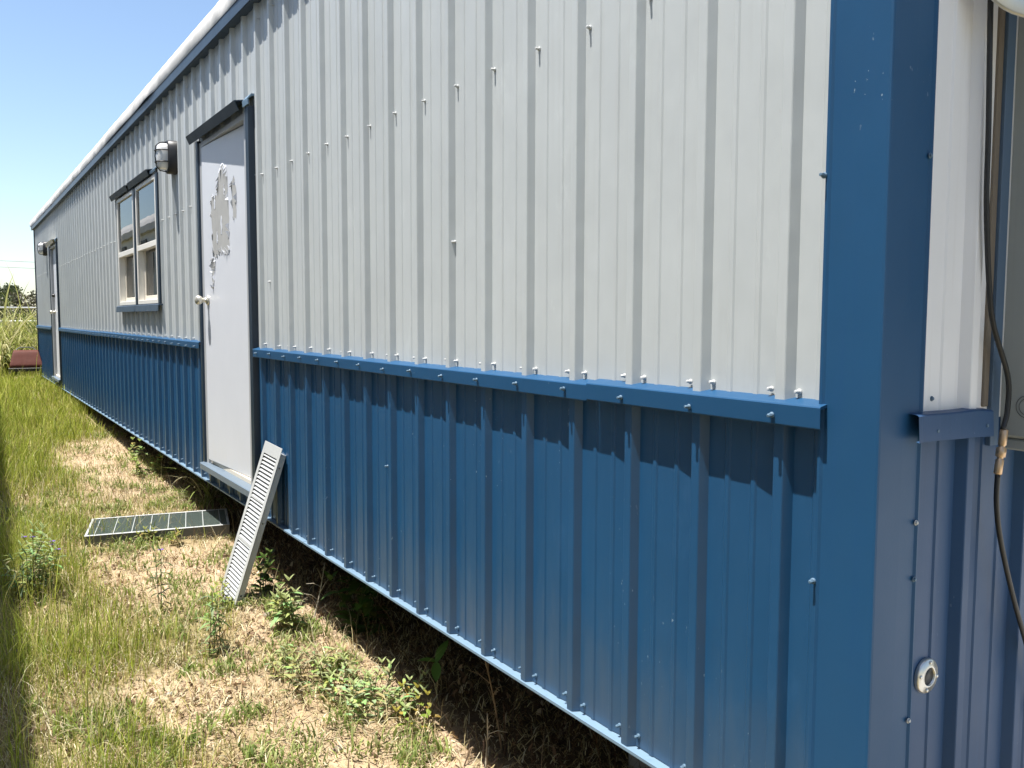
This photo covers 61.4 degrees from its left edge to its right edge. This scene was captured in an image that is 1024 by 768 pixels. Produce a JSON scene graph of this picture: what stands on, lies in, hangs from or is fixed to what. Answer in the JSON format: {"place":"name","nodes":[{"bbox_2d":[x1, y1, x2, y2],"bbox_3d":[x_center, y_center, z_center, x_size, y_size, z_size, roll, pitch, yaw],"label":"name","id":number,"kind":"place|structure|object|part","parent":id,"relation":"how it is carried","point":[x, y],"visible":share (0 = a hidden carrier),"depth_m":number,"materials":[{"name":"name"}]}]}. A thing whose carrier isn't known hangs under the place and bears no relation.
{"place":"outdoors","nodes":[
{"label":"outdoors","id":0,"kind":"place"},
{"bbox_2d":[0,272,37,375],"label":"tall grass","id":1,"kind":"structure","parent":0,"point":[29,341],"depth_m":17.45,"materials":[{"name":"green plant"}]},
{"bbox_2d":[0,0,218,317],"label":"sky","id":2,"kind":"structure","parent":0,"point":[69,69],"materials":[{"name":"blue"}]},
{"bbox_2d":[0,386,610,767],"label":"dry grass","id":3,"kind":"structure","parent":0,"point":[141,653],"depth_m":3.71,"materials":[{"name":"plant"}]},
{"bbox_2d":[0,318,639,767],"bbox_3d":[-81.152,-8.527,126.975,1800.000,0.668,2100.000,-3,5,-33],"label":"ground","id":4,"kind":"structure","parent":0,"point":[472,716],"depth_m":3.60,"materials":[{"name":"plant"}]},
{"bbox_2d":[0,292,16,306],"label":"tree","id":5,"kind":"object","parent":4,"relation":"on","point":[3,299],"visible":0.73,"depth_m":57.67,"materials":[{"name":"green plant"}]},
{"bbox_2d":[0,282,32,316],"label":"tree","id":6,"kind":"object","parent":4,"relation":"on","point":[12,288],"visible":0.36,"depth_m":65.67,"materials":[{"name":"green plant"}]},
{"bbox_2d":[0,307,35,308],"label":"wire fence","id":7,"kind":"object","parent":4,"relation":"on","point":[20,308],"depth_m":30.32,"materials":[{"name":"metal"}]},
{"bbox_2d":[0,306,36,331],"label":"scrub","id":8,"kind":"object","parent":4,"relation":"on","point":[19,316],"depth_m":55.94,"materials":[{"name":"green plant"}]},
{"bbox_2d":[3,290,36,319],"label":"tree","id":9,"kind":"object","parent":4,"relation":"on","point":[30,300],"visible":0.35,"depth_m":62.23,"materials":[{"name":"green plant"}]},
{"bbox_2d":[4,548,40,606],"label":"weed","id":10,"kind":"object","parent":4,"relation":"on","point":[14,578],"visible":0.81,"depth_m":4.32,"materials":[{"name":"green plant"}]},
{"bbox_2d":[8,347,41,376],"bbox_3d":[-8.952,-0.365,15.886,0.586,0.641,0.568,-2,5,-29],"label":"chair","id":11,"kind":"object","parent":4,"relation":"on","point":[25,360],"visible":0.9,"depth_m":15.71,"materials":[{"name":"brown plastic"}]},
{"bbox_2d":[1,520,67,597],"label":"weed","id":12,"kind":"object","parent":4,"relation":"on","point":[37,560],"visible":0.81,"depth_m":4.47,"materials":[{"name":"green plant"}]},
{"bbox_2d":[50,677,159,761],"bbox_3d":[-1.415,1.226,3.065,0.314,0.296,0.424,2,5,20],"label":"grass tuft","id":13,"kind":"object","parent":4,"relation":"on","point":[116,722],"visible":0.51,"depth_m":3.08,"materials":[{"name":"green plant"}]},
{"bbox_2d":[128,437,173,477],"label":"weed","id":14,"kind":"object","parent":4,"relation":"on","point":[137,464],"visible":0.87,"depth_m":7.51,"materials":[{"name":"green plant"}]},
{"bbox_2d":[84,508,229,546],"bbox_3d":[-2.342,0.954,5.739,0.862,0.079,0.482,-2,5,-20],"label":"steel grating","id":15,"kind":"object","parent":4,"relation":"on","point":[186,527],"visible":0.86,"depth_m":5.65,"materials":[{"name":"grey paint"}]},
{"bbox_2d":[134,526,180,545],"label":"weed","id":16,"kind":"object","parent":4,"relation":"on","point":[175,536],"visible":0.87,"depth_m":5.46,"materials":[{"name":"green plant"}]},
{"bbox_2d":[143,545,173,620],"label":"weed","id":17,"kind":"object","parent":4,"relation":"on","point":[157,585],"visible":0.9,"depth_m":4.28,"materials":[{"name":"green plant"}]},
{"bbox_2d":[155,467,238,514],"bbox_3d":[-2.263,0.816,6.538,0.905,0.637,0.994,1,4,12],"label":"grass tuft","id":18,"kind":"object","parent":4,"relation":"on","point":[208,496],"visible":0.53,"depth_m":6.44,"materials":[{"name":"green plant"}]},
{"bbox_2d":[0,353,397,767],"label":"grass","id":19,"kind":"structure","parent":4,"relation":"on","point":[17,394],"depth_m":4.18,"materials":[{"name":"green plant"}]},
{"bbox_2d":[194,584,231,658],"bbox_3d":[-1.335,1.056,3.841,0.169,0.360,0.196,3,5,30],"label":"weed","id":20,"kind":"object","parent":4,"relation":"on","point":[216,616],"visible":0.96,"depth_m":3.83,"materials":[{"name":"green plant"}]},
{"bbox_2d":[210,577,229,610],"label":"weed","id":21,"kind":"object","parent":4,"relation":"on","point":[222,591],"visible":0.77,"depth_m":4.30,"materials":[{"name":"green plant"}]},
{"bbox_2d":[1,423,453,767],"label":"ground weeds","id":22,"kind":"object","parent":4,"relation":"on","point":[413,750],"visible":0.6,"depth_m":3.67,"materials":[{"name":"green plant"}]},
{"bbox_2d":[219,441,285,609],"bbox_3d":[-1.335,0.730,4.431,0.036,0.860,0.285,18,-5,-33],"label":"louvred panel","id":23,"kind":"object","parent":4,"relation":"on","point":[254,517],"visible":0.91,"depth_m":4.40,"materials":[{"name":"metal"}]},
{"bbox_2d":[247,547,285,594],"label":"weed","id":24,"kind":"object","parent":4,"relation":"on","point":[264,574],"visible":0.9,"depth_m":4.62,"materials":[{"name":"green plant"}]},
{"bbox_2d":[266,574,312,636],"bbox_3d":[-1.057,1.034,4.058,0.217,0.307,0.227,-3,5,-33],"label":"weed","id":25,"kind":"object","parent":4,"relation":"on","point":[286,622],"visible":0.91,"depth_m":4.03,"materials":[{"name":"green plant"}]},
{"bbox_2d":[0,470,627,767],"bbox_3d":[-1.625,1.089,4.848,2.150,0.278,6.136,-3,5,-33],"label":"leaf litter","id":26,"kind":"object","parent":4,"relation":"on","point":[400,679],"visible":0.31,"depth_m":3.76,"materials":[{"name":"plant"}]},
{"bbox_2d":[264,634,365,697],"bbox_3d":[-0.824,1.168,3.591,0.384,0.189,0.406,-3,5,-33],"label":"weed","id":27,"kind":"object","parent":4,"relation":"on","point":[296,662],"visible":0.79,"depth_m":3.58,"materials":[{"name":"green plant"}]},
{"bbox_2d":[307,563,327,623],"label":"dead stalk","id":28,"kind":"object","parent":4,"relation":"on","point":[319,591],"visible":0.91,"depth_m":4.19,"materials":[{"name":"brown plant"}]},
{"bbox_2d":[333,745,341,752],"bbox_3d":[-0.620,1.302,3.072,0.041,0.026,0.033,-3,5,-33],"label":"stone","id":29,"kind":"object","parent":4,"relation":"on","point":[336,751],"visible":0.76,"depth_m":3.06,"materials":[{"name":"beige stone"}]},
{"bbox_2d":[321,570,389,640],"bbox_3d":[-0.703,0.986,4.100,0.337,0.457,0.469,-3,5,-33],"label":"weed","id":30,"kind":"object","parent":4,"relation":"on","point":[368,610],"visible":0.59,"depth_m":4.12,"materials":[{"name":"green plant"}]},
{"bbox_2d":[310,654,428,722],"bbox_3d":[-0.566,1.196,3.394,0.507,0.210,0.327,1,4,13],"label":"weed","id":31,"kind":"object","parent":4,"relation":"on","point":[356,690],"visible":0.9,"depth_m":3.39,"materials":[{"name":"green plant"}]},
{"bbox_2d":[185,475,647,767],"bbox_3d":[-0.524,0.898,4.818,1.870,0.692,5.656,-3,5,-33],"label":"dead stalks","id":32,"kind":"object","parent":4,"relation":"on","point":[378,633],"visible":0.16,"depth_m":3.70,"materials":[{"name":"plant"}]},
{"bbox_2d":[392,681,440,731],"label":"weed","id":33,"kind":"object","parent":4,"relation":"on","point":[406,690],"visible":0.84,"depth_m":3.27,"materials":[{"name":"green plant"}]},
{"bbox_2d":[418,640,447,699],"bbox_3d":[-0.296,1.174,3.481,0.135,0.234,0.120,-3,5,-33],"label":"sprout","id":34,"kind":"object","parent":4,"relation":"on","point":[436,666],"visible":0.95,"depth_m":3.48,"materials":[{"name":"green plant"}]},
{"bbox_2d":[467,661,502,752],"bbox_3d":[-0.087,1.136,3.127,0.092,0.441,0.192,-3,5,-33],"label":"dead stalk","id":35,"kind":"object","parent":4,"relation":"on","point":[493,699],"visible":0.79,"depth_m":3.12,"materials":[{"name":"brown plant"}]},
{"bbox_2d":[484,713,507,767],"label":"dead stalk","id":36,"kind":"object","parent":4,"relation":"on","point":[488,736],"visible":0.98,"depth_m":3.01,"materials":[{"name":"brown plant"}]},
{"bbox_2d":[30,0,1023,767],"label":"office trailer","id":37,"kind":"object","parent":4,"relation":"on","point":[628,376],"visible":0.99,"depth_m":2.15,"materials":[{"name":"white paint"}]},
{"bbox_3d":[-7.081,-1.140,13.400,0.162,2.167,1.175,-3,5,-33],"label":"door","id":38,"kind":"part","parent":37,"relation":"part of","materials":[{"name":"paint"}]},
{"bbox_3d":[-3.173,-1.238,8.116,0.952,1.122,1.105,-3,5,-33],"label":"window","id":39,"kind":"part","parent":37,"relation":"part of","materials":[{"name":"glass"}]},
{"bbox_3d":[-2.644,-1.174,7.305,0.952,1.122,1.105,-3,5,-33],"label":"window","id":40,"kind":"part","parent":37,"relation":"part of","materials":[{"name":"glass"}]},
{"bbox_3d":[-1.710,-0.495,5.147,0.187,2.167,1.230,-3,5,-33],"label":"door","id":41,"kind":"part","parent":37,"relation":"part of","materials":[{"name":"paint"}]},
{"bbox_2d":[983,0,1023,643],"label":"power cable","id":42,"kind":"object","parent":37,"relation":"attached to","point":[1000,452],"visible":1,"depth_m":1.69,"materials":[{"name":"black plastic"}]}
]}

